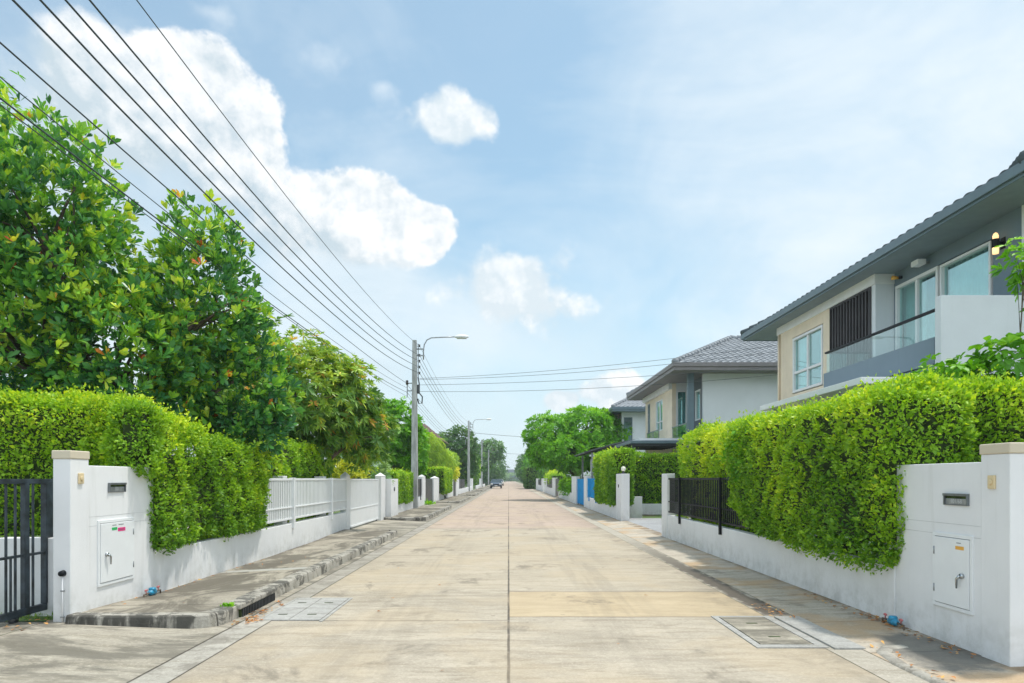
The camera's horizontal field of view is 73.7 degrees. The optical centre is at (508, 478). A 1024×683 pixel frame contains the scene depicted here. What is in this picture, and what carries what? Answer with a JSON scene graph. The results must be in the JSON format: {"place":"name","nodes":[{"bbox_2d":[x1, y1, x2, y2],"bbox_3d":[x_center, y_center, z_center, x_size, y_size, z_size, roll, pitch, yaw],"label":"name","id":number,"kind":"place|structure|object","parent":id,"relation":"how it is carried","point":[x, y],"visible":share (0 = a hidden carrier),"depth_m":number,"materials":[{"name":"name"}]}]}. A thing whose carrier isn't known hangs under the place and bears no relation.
{"place":"outdoors","nodes":[
{"label":"outdoors","id":0,"kind":"place"},
{"bbox_2d":[0,622,41,634],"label":"driveway","id":1,"kind":"structure","parent":0,"point":[4,629],"depth_m":6.55,"materials":[{"name":"concrete"}]},
{"bbox_2d":[0,479,52,623],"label":"metal gate","id":2,"kind":"structure","parent":1,"relation":"on","point":[12,617],"depth_m":6.85,"materials":[{"name":"black metal"}]},
{"bbox_2d":[0,611,52,619],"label":"grass","id":3,"kind":"structure","parent":0,"point":[38,614],"depth_m":7.05,"materials":[{"name":"green plant"}]},
{"bbox_2d":[19,616,52,620],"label":"lawn","id":4,"kind":"structure","parent":0,"point":[33,619],"depth_m":7.04,"materials":[{"name":"green plant"}]},
{"bbox_2d":[84,529,388,612],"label":"pavement","id":5,"kind":"structure","parent":0,"point":[211,592],"depth_m":9.30,"materials":[{"name":"concrete"}]},
{"bbox_2d":[143,586,160,596],"bbox_3d":[-4.290,1.375,8.220,0.084,0.139,0.400,0,0,0],"label":"water meter","id":6,"kind":"object","parent":5,"relation":"on","point":[152,591],"visible":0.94,"depth_m":8.18,"materials":[{"name":"blue plastic"}]},
{"bbox_2d":[0,481,503,682],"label":"pavement","id":7,"kind":"structure","parent":0,"point":[51,651],"depth_m":5.92,"materials":[{"name":"concrete"}]},
{"bbox_2d":[426,479,432,504],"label":"metal gate","id":8,"kind":"structure","parent":7,"relation":"on","point":[429,489],"depth_m":38.51,"materials":[{"name":"grey metal"}]},
{"bbox_2d":[342,424,448,466],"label":"house","id":9,"kind":"structure","parent":0,"point":[429,429],"depth_m":71.29,"materials":[{"name":"white paint"}]},
{"bbox_2d":[392,505,447,516],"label":"pavement","id":10,"kind":"structure","parent":0,"point":[422,511],"depth_m":28.28,"materials":[{"name":"concrete"}]},
{"bbox_2d":[0,481,889,682],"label":"ground","id":11,"kind":"structure","parent":0,"point":[660,516],"depth_m":11.79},
{"bbox_2d":[0,70,68,215],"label":"mango tree","id":12,"kind":"object","parent":11,"relation":"on","point":[2,84],"visible":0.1,"depth_m":12.39,"materials":[{"name":"green plant"}]},
{"bbox_2d":[0,381,274,555],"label":"hedge","id":13,"kind":"object","parent":11,"relation":"on","point":[192,492],"visible":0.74,"depth_m":8.41,"materials":[{"name":"green plant"}]},
{"bbox_2d":[0,85,306,472],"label":"broadleaf tree","id":14,"kind":"object","parent":11,"relation":"on","point":[86,296],"visible":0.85,"depth_m":10.14,"materials":[{"name":"green plant"}]},
{"bbox_2d":[0,450,349,623],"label":"garden wall","id":15,"kind":"structure","parent":11,"relation":"on","point":[101,552],"depth_m":7.55,"materials":[{"name":"white paint"}]},
{"bbox_2d":[58,570,66,622],"bbox_3d":[-4.435,1.204,6.777,0.064,0.591,0.045,0,0,0],"label":"cable conduit","id":16,"kind":"object","parent":15,"relation":"attached to","point":[62,573],"visible":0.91,"depth_m":6.78,"materials":[{"name":"white paint"}]},
{"bbox_2d":[100,520,133,582],"bbox_3d":[-4.353,0.800,7.619,0.074,0.634,0.634,0,0,0],"label":"meter door","id":17,"kind":"structure","parent":15,"relation":"in","point":[116,538],"depth_m":7.59,"materials":[{"name":"white metal"}]},
{"bbox_2d":[108,483,126,491],"bbox_3d":[-4.370,0.095,7.620,0.040,0.104,0.320,0,0,0],"label":"mailbox","id":18,"kind":"object","parent":15,"relation":"attached to","point":[116,487],"visible":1,"depth_m":7.61,"materials":[{"name":"metal"}]},
{"bbox_2d":[259,478,345,527],"bbox_3d":[-4.400,0.487,15.220,0.100,1.025,6.440,0,0,0],"label":"metal fence","id":19,"kind":"object","parent":15,"relation":"on","point":[292,499],"visible":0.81,"depth_m":14.55,"materials":[{"name":"white metal"}]},
{"bbox_2d":[65,529,396,628],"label":"kerb","id":20,"kind":"structure","parent":11,"relation":"on","point":[219,616],"depth_m":6.88,"materials":[{"name":"concrete"}]},
{"bbox_2d":[233,588,276,616],"bbox_3d":[-2.946,1.419,7.870,0.168,0.151,1.140,0,0,0],"label":"drain inlet","id":21,"kind":"object","parent":20,"relation":"in","point":[251,602],"visible":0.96,"depth_m":7.78,"materials":[{"name":"grey concrete"}]},
{"bbox_2d":[201,435,335,539],"bbox_3d":[-5.152,0.226,15.202,1.354,2.600,6.253,0,0,0],"label":"hedge","id":22,"kind":"object","parent":11,"relation":"on","point":[292,460],"visible":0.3,"depth_m":15.39,"materials":[{"name":"green plant"}]},
{"bbox_2d":[194,313,400,477],"bbox_3d":[-5.303,-1.300,17.348,5.499,5.620,3.730,0,0,-24],"label":"mango tree","id":23,"kind":"object","parent":11,"relation":"on","point":[342,414],"visible":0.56,"depth_m":17.19,"materials":[{"name":"green plant"}]},
{"bbox_2d":[127,487,493,682],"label":"gutter","id":24,"kind":"object","parent":11,"relation":"on","point":[175,667],"depth_m":6.74,"materials":[{"name":"concrete"}]},
{"bbox_2d":[326,459,369,478],"bbox_3d":[-5.337,0.377,22.537,1.624,2.257,1.311,0,0,0],"label":"flowering shrub","id":25,"kind":"object","parent":11,"relation":"on","point":[340,471],"visible":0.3,"depth_m":22.16,"materials":[{"name":"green plant"}]},
{"bbox_2d":[334,449,394,481],"bbox_3d":[-5.242,0.170,24.167,2.030,2.677,3.424,0,0,13],"label":"shrub","id":26,"kind":"object","parent":11,"relation":"on","point":[383,468],"visible":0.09,"depth_m":24.52,"materials":[{"name":"green plant"}]},
{"bbox_2d":[371,467,413,504],"bbox_3d":[-4.747,0.496,28.524,1.169,2.058,5.454,0,0,0],"label":"hedge","id":27,"kind":"object","parent":11,"relation":"on","point":[405,485],"visible":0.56,"depth_m":28.23,"materials":[{"name":"green plant"}]},
{"bbox_2d":[362,396,430,475],"bbox_3d":[-6.579,-1.380,35.402,5.065,5.797,4.300,0,0,0],"label":"almond tree","id":28,"kind":"object","parent":11,"relation":"on","point":[397,409],"visible":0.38,"depth_m":34.62,"materials":[{"name":"green plant"}]},
{"bbox_2d":[357,466,453,499],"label":"hedge","id":29,"kind":"object","parent":11,"relation":"on","point":[444,474],"visible":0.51,"depth_m":43.30,"materials":[{"name":"green plant"}]},
{"bbox_2d":[375,473,452,519],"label":"garden wall","id":30,"kind":"structure","parent":11,"relation":"on","point":[389,506],"depth_m":25.07,"materials":[{"name":"white paint"}]},
{"bbox_2d":[350,479,378,528],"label":"metal gate","id":31,"kind":"structure","parent":30,"relation":"attached to","point":[364,501],"depth_m":21.00,"materials":[{"name":"white metal"}]},
{"bbox_2d":[406,340,422,507],"bbox_3d":[-4.361,-2.460,31.600,0.799,7.920,0.310,0,0,0],"label":"utility pole","id":32,"kind":"object","parent":11,"relation":"on","point":[415,390],"visible":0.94,"depth_m":31.48,"materials":[{"name":"concrete"}]},
{"bbox_2d":[0,104,460,444],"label":"telephone line","id":33,"kind":"object","parent":32,"relation":"attached to","point":[146,214],"visible":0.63,"depth_m":8.24,"materials":[{"name":"black rubber"}]},
{"bbox_2d":[0,76,467,444],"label":"telephone line","id":34,"kind":"object","parent":32,"relation":"attached to","point":[158,205],"visible":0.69,"depth_m":8.47,"materials":[{"name":"black rubber"}]},
{"bbox_2d":[0,42,470,447],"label":"telephone line","id":35,"kind":"object","parent":32,"relation":"attached to","point":[35,73],"visible":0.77,"depth_m":8.63,"materials":[{"name":"black rubber"}]},
{"bbox_2d":[0,97,471,452],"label":"telephone line","id":36,"kind":"object","parent":32,"relation":"attached to","point":[31,122],"visible":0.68,"depth_m":8.28,"materials":[{"name":"black rubber"}]},
{"bbox_2d":[12,0,487,457],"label":"power line","id":37,"kind":"object","parent":32,"relation":"attached to","point":[73,61],"visible":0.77,"depth_m":7.86,"materials":[{"name":"black metal"}]},
{"bbox_2d":[39,0,484,450],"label":"power line","id":38,"kind":"object","parent":32,"relation":"attached to","point":[98,62],"visible":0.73,"depth_m":8.45,"materials":[{"name":"black metal"}]},
{"bbox_2d":[65,0,490,456],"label":"power line","id":39,"kind":"object","parent":32,"relation":"attached to","point":[112,53],"visible":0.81,"depth_m":8.90,"materials":[{"name":"black metal"}]},
{"bbox_2d":[89,0,484,447],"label":"power line","id":40,"kind":"object","parent":32,"relation":"attached to","point":[122,39],"visible":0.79,"depth_m":9.43,"materials":[{"name":"black rubber"}]},
{"bbox_2d":[136,0,485,447],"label":"power line","id":41,"kind":"object","parent":32,"relation":"attached to","point":[256,157],"visible":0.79,"depth_m":10.57,"materials":[{"name":"black rubber"}]},
{"bbox_2d":[417,334,468,359],"bbox_3d":[-3.050,-6.099,31.600,2.420,1.157,0.280,0,0,0],"label":"street lamp","id":42,"kind":"object","parent":32,"relation":"attached to","point":[461,336],"visible":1,"depth_m":31.57,"materials":[{"name":"metal"}]},
{"bbox_2d":[420,345,775,378],"bbox_3d":[4.690,-4.913,27.574,19.373,0.690,0.014,0,0,25],"label":"service line","id":43,"kind":"object","parent":32,"relation":"attached to","point":[608,365],"visible":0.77,"depth_m":27.73,"materials":[{"name":"black rubber"}]},
{"bbox_2d":[419,351,777,379],"bbox_3d":[4.690,-4.715,27.574,19.373,0.584,0.014,0,0,25],"label":"service line","id":44,"kind":"object","parent":32,"relation":"attached to","point":[602,370],"visible":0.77,"depth_m":27.80,"materials":[{"name":"black rubber"}]},
{"bbox_2d":[420,374,777,391],"bbox_3d":[4.690,-3.890,27.574,19.373,0.335,0.014,0,0,25],"label":"service line","id":45,"kind":"object","parent":32,"relation":"attached to","point":[566,389],"visible":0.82,"depth_m":29.14,"materials":[{"name":"black rubber"}]},
{"bbox_2d":[436,366,777,384],"bbox_3d":[4.690,-4.224,27.574,19.372,0.268,0.014,0,0,25],"label":"service line","id":46,"kind":"object","parent":32,"relation":"attached to","point":[603,378],"visible":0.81,"depth_m":27.89,"materials":[{"name":"black rubber"}]},
{"bbox_2d":[384,505,451,520],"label":"kerb","id":47,"kind":"structure","parent":11,"relation":"on","point":[434,514],"depth_m":24.03,"materials":[{"name":"concrete"}]},
{"bbox_2d":[401,431,456,477],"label":"pale feathery tree","id":48,"kind":"object","parent":11,"relation":"on","point":[439,454],"visible":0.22,"depth_m":49.07,"materials":[{"name":"green plant"}]},
{"bbox_2d":[436,496,470,503],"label":"kerb","id":49,"kind":"structure","parent":11,"relation":"on","point":[463,500],"depth_m":41.03,"materials":[{"name":"concrete"}]},
{"bbox_2d":[446,448,461,468],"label":"garden tree","id":50,"kind":"object","parent":11,"relation":"on","point":[455,457],"visible":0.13,"depth_m":66.19,"materials":[{"name":"green plant"}]},
{"bbox_2d":[438,424,485,483],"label":"dark tree","id":51,"kind":"object","parent":11,"relation":"on","point":[462,453],"visible":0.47,"depth_m":87.28,"materials":[{"name":"green plant"}]},
{"bbox_2d":[453,478,472,495],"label":"garden wall","id":52,"kind":"structure","parent":11,"relation":"on","point":[459,491],"depth_m":62.35,"materials":[{"name":"white paint"}]},
{"bbox_2d":[465,421,470,490],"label":"utility pole","id":53,"kind":"object","parent":11,"relation":"on","point":[468,469],"visible":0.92,"depth_m":75.17,"materials":[{"name":"concrete"}]},
{"bbox_2d":[462,460,480,485],"bbox_3d":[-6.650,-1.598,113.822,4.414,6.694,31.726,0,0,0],"label":"garden tree","id":54,"kind":"object","parent":11,"relation":"on","point":[476,481],"visible":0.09,"depth_m":117.20,"materials":[{"name":"green plant"}]},
{"bbox_2d":[458,463,497,484],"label":"street tree","id":55,"kind":"object","parent":11,"relation":"on","point":[492,473],"visible":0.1,"depth_m":171.05,"materials":[{"name":"green plant"}]},
{"bbox_2d":[461,437,506,483],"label":"garden tree","id":56,"kind":"object","parent":11,"relation":"on","point":[490,445],"visible":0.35,"depth_m":155.29,"materials":[{"name":"green plant"}]},
{"bbox_2d":[484,454,505,483],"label":"street tree","id":57,"kind":"object","parent":11,"relation":"on","point":[499,470],"visible":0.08,"depth_m":183.16,"materials":[{"name":"green plant"}]},
{"bbox_2d":[503,472,519,481],"bbox_3d":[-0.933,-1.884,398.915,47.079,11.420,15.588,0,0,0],"label":"street tree","id":58,"kind":"object","parent":11,"relation":"on","point":[508,478],"visible":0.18,"depth_m":398.56,"materials":[{"name":"green plant"}]},
{"bbox_2d":[522,465,539,488],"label":"hedge","id":59,"kind":"object","parent":11,"relation":"on","point":[530,476],"visible":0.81,"depth_m":99.13,"materials":[{"name":"green plant"}]},
{"bbox_2d":[517,451,558,476],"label":"street tree","id":60,"kind":"object","parent":11,"relation":"on","point":[520,463],"visible":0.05,"depth_m":135.46,"materials":[{"name":"green plant"}]},
{"bbox_2d":[536,478,551,494],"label":"garden wall","id":61,"kind":"structure","parent":11,"relation":"on","point":[542,487],"depth_m":78.00,"materials":[{"name":"white paint"}]},
{"bbox_2d":[520,456,568,478],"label":"street tree","id":62,"kind":"object","parent":11,"relation":"on","point":[526,461],"visible":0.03,"depth_m":111.19,"materials":[{"name":"green plant"}]},
{"bbox_2d":[535,454,572,487],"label":"street tree","id":63,"kind":"object","parent":11,"relation":"on","point":[543,474],"visible":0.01,"depth_m":83.72,"materials":[{"name":"green plant"}]},
{"bbox_2d":[543,469,566,484],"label":"hedge","id":64,"kind":"object","parent":11,"relation":"on","point":[550,474],"visible":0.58,"depth_m":65.28,"materials":[{"name":"green plant"}]},
{"bbox_2d":[552,478,571,501],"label":"garden wall","id":65,"kind":"structure","parent":11,"relation":"on","point":[568,497],"depth_m":52.85,"materials":[{"name":"white paint"}]},
{"bbox_2d":[557,475,574,495],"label":"hedge","id":66,"kind":"object","parent":11,"relation":"on","point":[565,487],"visible":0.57,"depth_m":46.84,"materials":[{"name":"green plant"}]},
{"bbox_2d":[520,404,633,475],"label":"frangipani tree","id":67,"kind":"object","parent":11,"relation":"on","point":[563,444],"visible":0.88,"depth_m":46.71,"materials":[{"name":"green plant"}]},
{"bbox_2d":[574,437,656,503],"bbox_3d":[6.020,-0.355,39.100,4.000,3.710,5.400,0,0,0],"label":"carport","id":68,"kind":"object","parent":11,"relation":"on","point":[597,450],"visible":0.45,"depth_m":36.65,"materials":[{"name":"grey metal"}]},
{"bbox_2d":[571,474,677,520],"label":"garden wall","id":69,"kind":"structure","parent":11,"relation":"on","point":[621,510],"depth_m":25.95,"materials":[{"name":"white paint"}]},
{"bbox_2d":[587,478,595,502],"bbox_3d":[3.949,0.525,32.025,0.127,1.110,4.850,0,0,0],"label":"metal fence","id":70,"kind":"object","parent":69,"relation":"on","point":[591,483],"visible":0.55,"depth_m":33.14,"materials":[{"name":"blue metal"}]},
{"bbox_2d":[592,446,690,506],"bbox_3d":[6.412,0.075,27.697,5.550,2.900,5.730,0,0,0],"label":"hedge","id":71,"kind":"object","parent":11,"relation":"on","point":[645,471],"visible":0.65,"depth_m":29.06,"materials":[{"name":"green plant"}]},
{"bbox_2d":[614,440,698,449],"bbox_3d":[6.975,-0.110,32.850,3.050,3.220,4.700,0,0,0],"label":"carport","id":72,"kind":"object","parent":11,"relation":"on","point":[653,444],"visible":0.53,"depth_m":30.60,"materials":[{"name":"grey metal"}]},
{"bbox_2d":[612,335,777,456],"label":"house","id":73,"kind":"structure","parent":11,"relation":"on","point":[677,409],"depth_m":30.00,"materials":[{"name":"white paint"}]},
{"bbox_2d":[656,399,662,431],"bbox_3d":[7.944,-3.300,35.800,0.112,1.600,1.600,0,0,0],"label":"window","id":74,"kind":"structure","parent":73,"relation":"in","point":[659,405],"depth_m":35.78,"materials":[{"name":"glass"}]},
{"bbox_2d":[677,391,686,437],"bbox_3d":[8.380,-3.125,33.274,0.880,2.650,0.572,0,0,0],"label":"window","id":75,"kind":"structure","parent":73,"relation":"in","point":[681,395],"depth_m":33.19,"materials":[{"name":"glass"}]},
{"bbox_2d":[695,389,699,420],"bbox_3d":[8.764,-3.400,31.475,0.112,1.400,0.850,0,0,0],"label":"window","id":76,"kind":"structure","parent":73,"relation":"in","point":[697,393],"depth_m":31.73,"materials":[{"name":"glass"}]},
{"bbox_2d":[513,481,928,682],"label":"gutter","id":77,"kind":"object","parent":11,"relation":"on","point":[880,667],"visible":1,"depth_m":8.20,"materials":[{"name":"concrete"}]},
{"bbox_2d":[774,616,865,650],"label":"gutter slab","id":78,"kind":"structure","parent":77,"relation":"on","point":[821,634],"depth_m":6.53,"materials":[{"name":"concrete"}]},
{"bbox_2d":[676,410,797,540],"bbox_3d":[4.658,0.100,14.236,1.523,3.053,5.046,0,0,0],"label":"hedge","id":79,"kind":"object","parent":11,"relation":"on","point":[703,454],"visible":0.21,"depth_m":14.68,"materials":[{"name":"green plant"}]},
{"bbox_2d":[718,416,802,489],"bbox_3d":[4.141,0.248,10.745,0.988,2.525,2.642,0,0,0],"label":"shrub","id":80,"kind":"object","parent":11,"relation":"on","point":[723,458],"visible":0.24,"depth_m":11.23,"materials":[{"name":"green plant"}]},
{"bbox_2d":[662,442,1023,666],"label":"garden wall","id":81,"kind":"structure","parent":11,"relation":"on","point":[955,576],"depth_m":6.16,"materials":[{"name":"white paint"}]},
{"bbox_2d":[668,477,749,534],"bbox_3d":[3.938,0.500,14.040,0.107,1.060,5.680,0,0,0],"label":"metal fence","id":82,"kind":"object","parent":81,"relation":"on","point":[725,511],"visible":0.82,"depth_m":13.83,"materials":[{"name":"black metal"}]},
{"bbox_2d":[933,536,969,609],"bbox_3d":[3.903,0.820,6.039,0.074,0.594,0.474,0,0,0],"label":"meter door","id":83,"kind":"structure","parent":81,"relation":"in","point":[951,585],"depth_m":6.01,"materials":[{"name":"white metal"}]},
{"bbox_2d":[942,493,969,505],"bbox_3d":[3.920,0.180,5.980,0.040,0.104,0.320,0,0,0],"label":"mailbox","id":84,"kind":"object","parent":81,"relation":"attached to","point":[956,499],"visible":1,"depth_m":5.97,"materials":[{"name":"metal"}]},
{"bbox_2d":[987,475,995,488],"bbox_3d":[3.901,0.025,5.520,0.028,0.110,0.080,0,0,0],"label":"doorbell","id":85,"kind":"object","parent":81,"relation":"attached to","point":[991,481],"visible":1,"depth_m":5.51,"materials":[{"name":"beige plastic"}]},
{"bbox_2d":[721,364,1023,574],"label":"hedge","id":86,"kind":"object","parent":11,"relation":"on","point":[825,470],"visible":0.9,"depth_m":7.40,"materials":[{"name":"green plant"}]},
{"bbox_2d":[740,150,1023,552],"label":"house","id":87,"kind":"structure","parent":11,"relation":"on","point":[862,319],"depth_m":14.22,"materials":[{"name":"white paint"}]},
{"bbox_2d":[793,324,822,392],"bbox_3d":[8.744,-3.360,19.380,0.572,2.020,2.320,0,0,0],"label":"window","id":88,"kind":"structure","parent":87,"relation":"in","point":[811,347],"depth_m":19.93,"materials":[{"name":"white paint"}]},
{"bbox_2d":[911,259,928,266],"bbox_3d":[8.750,-4.575,14.475,0.300,0.110,0.250,0,0,0],"label":"floodlight","id":89,"kind":"object","parent":87,"relation":"attached to","point":[918,262],"visible":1,"depth_m":14.39,"materials":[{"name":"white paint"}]},
{"bbox_2d":[895,256,969,349],"bbox_3d":[9.174,-3.135,14.925,0.572,2.970,1.950,0,0,0],"label":"sliding door","id":90,"kind":"structure","parent":87,"relation":"in","point":[920,296],"depth_m":15.22,"materials":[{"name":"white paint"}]},
{"bbox_2d":[940,241,992,294],"bbox_3d":[9.174,-3.135,13.340,0.572,2.930,1.880,0,0,0],"label":"window","id":91,"kind":"structure","parent":87,"relation":"in","point":[971,276],"depth_m":13.38,"materials":[{"name":"glass"}]},
{"bbox_2d":[991,232,1005,254],"bbox_3d":[8.799,-4.240,12.280,0.201,0.380,0.124,0,0,0],"label":"wall lamp","id":92,"kind":"object","parent":87,"relation":"attached to","point":[996,240],"visible":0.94,"depth_m":12.25,"materials":[{"name":"black metal"}]},
{"bbox_2d":[876,645,947,682],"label":"kerb","id":93,"kind":"structure","parent":11,"relation":"on","point":[887,654],"depth_m":5.45,"materials":[{"name":"concrete"}]},
{"bbox_2d":[905,332,1023,385],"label":"sapling","id":94,"kind":"object","parent":11,"relation":"on","point":[983,359],"visible":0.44,"depth_m":7.84,"materials":[{"name":"green plant"}]},
{"bbox_2d":[989,236,1023,358],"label":"sapling","id":95,"kind":"object","parent":11,"relation":"on","point":[1016,279],"visible":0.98,"depth_m":7.96,"materials":[{"name":"green plant"}]},
{"bbox_2d":[438,496,468,500],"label":"pavement","id":96,"kind":"structure","parent":0,"point":[455,498],"depth_m":46.96,"materials":[{"name":"concrete"}]},
{"bbox_2d":[0,0,1023,479],"label":"sky","id":97,"kind":"structure","parent":0,"point":[556,185],"materials":[{"name":"blue"}]},
{"bbox_2d":[169,481,888,682],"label":"road","id":98,"kind":"structure","parent":0,"point":[532,587],"depth_m":7.08,"materials":[{"name":"concrete"}]},
{"bbox_2d":[255,598,352,621],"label":"cover slab","id":99,"kind":"structure","parent":98,"relation":"on","point":[310,609],"depth_m":7.78,"materials":[{"name":"concrete"}]},
{"bbox_2d":[5,559,975,677],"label":"fallen leaves","id":100,"kind":"object","parent":98,"relation":"on","point":[264,611],"visible":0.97,"depth_m":7.13,"materials":[{"name":"brown plant"}]},
{"bbox_2d":[490,479,502,487],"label":"parked car","id":101,"kind":"object","parent":98,"relation":"on","point":[496,482],"visible":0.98,"depth_m":106.38,"materials":[{"name":"grey paint"}]},
{"bbox_2d":[711,616,829,649],"bbox_3d":[2.520,1.498,6.735,0.640,0.024,1.390,0,0,0],"label":"manhole cover","id":102,"kind":"object","parent":98,"relation":"on","point":[763,631],"visible":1,"depth_m":6.61,"materials":[{"name":"concrete"}]},
{"bbox_2d":[563,468,590,483],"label":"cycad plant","id":103,"kind":"object","parent":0,"point":[578,470],"visible":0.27,"depth_m":42.91,"materials":[{"name":"plant"}]},
{"bbox_2d":[589,398,644,456],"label":"house","id":104,"kind":"structure","parent":0,"point":[628,413],"depth_m":47.70,"materials":[{"name":"white paint"}]},
{"bbox_2d":[624,417,631,440],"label":"window","id":105,"kind":"structure","parent":104,"relation":"in","point":[627,420],"depth_m":48.25,"materials":[{"name":"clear glass"}]},
{"bbox_2d":[629,518,816,535],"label":"driveway","id":106,"kind":"structure","parent":0,"point":[655,524],"depth_m":22.85,"materials":[{"name":"grey concrete"}]},
{"bbox_2d":[514,481,1023,682],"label":"pavement","id":107,"kind":"structure","parent":0,"point":[925,655],"depth_m":7.38,"materials":[{"name":"concrete"}]},
{"bbox_2d":[577,479,583,504],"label":"metal gate","id":108,"kind":"structure","parent":107,"relation":"on","point":[580,491],"depth_m":38.08,"materials":[{"name":"blue metal"}]},
{"bbox_2d":[881,613,904,629],"bbox_3d":[3.840,1.435,6.820,0.084,0.139,0.400,0,0,0],"label":"water meter","id":109,"kind":"object","parent":107,"relation":"on","point":[892,620],"visible":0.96,"depth_m":6.78,"materials":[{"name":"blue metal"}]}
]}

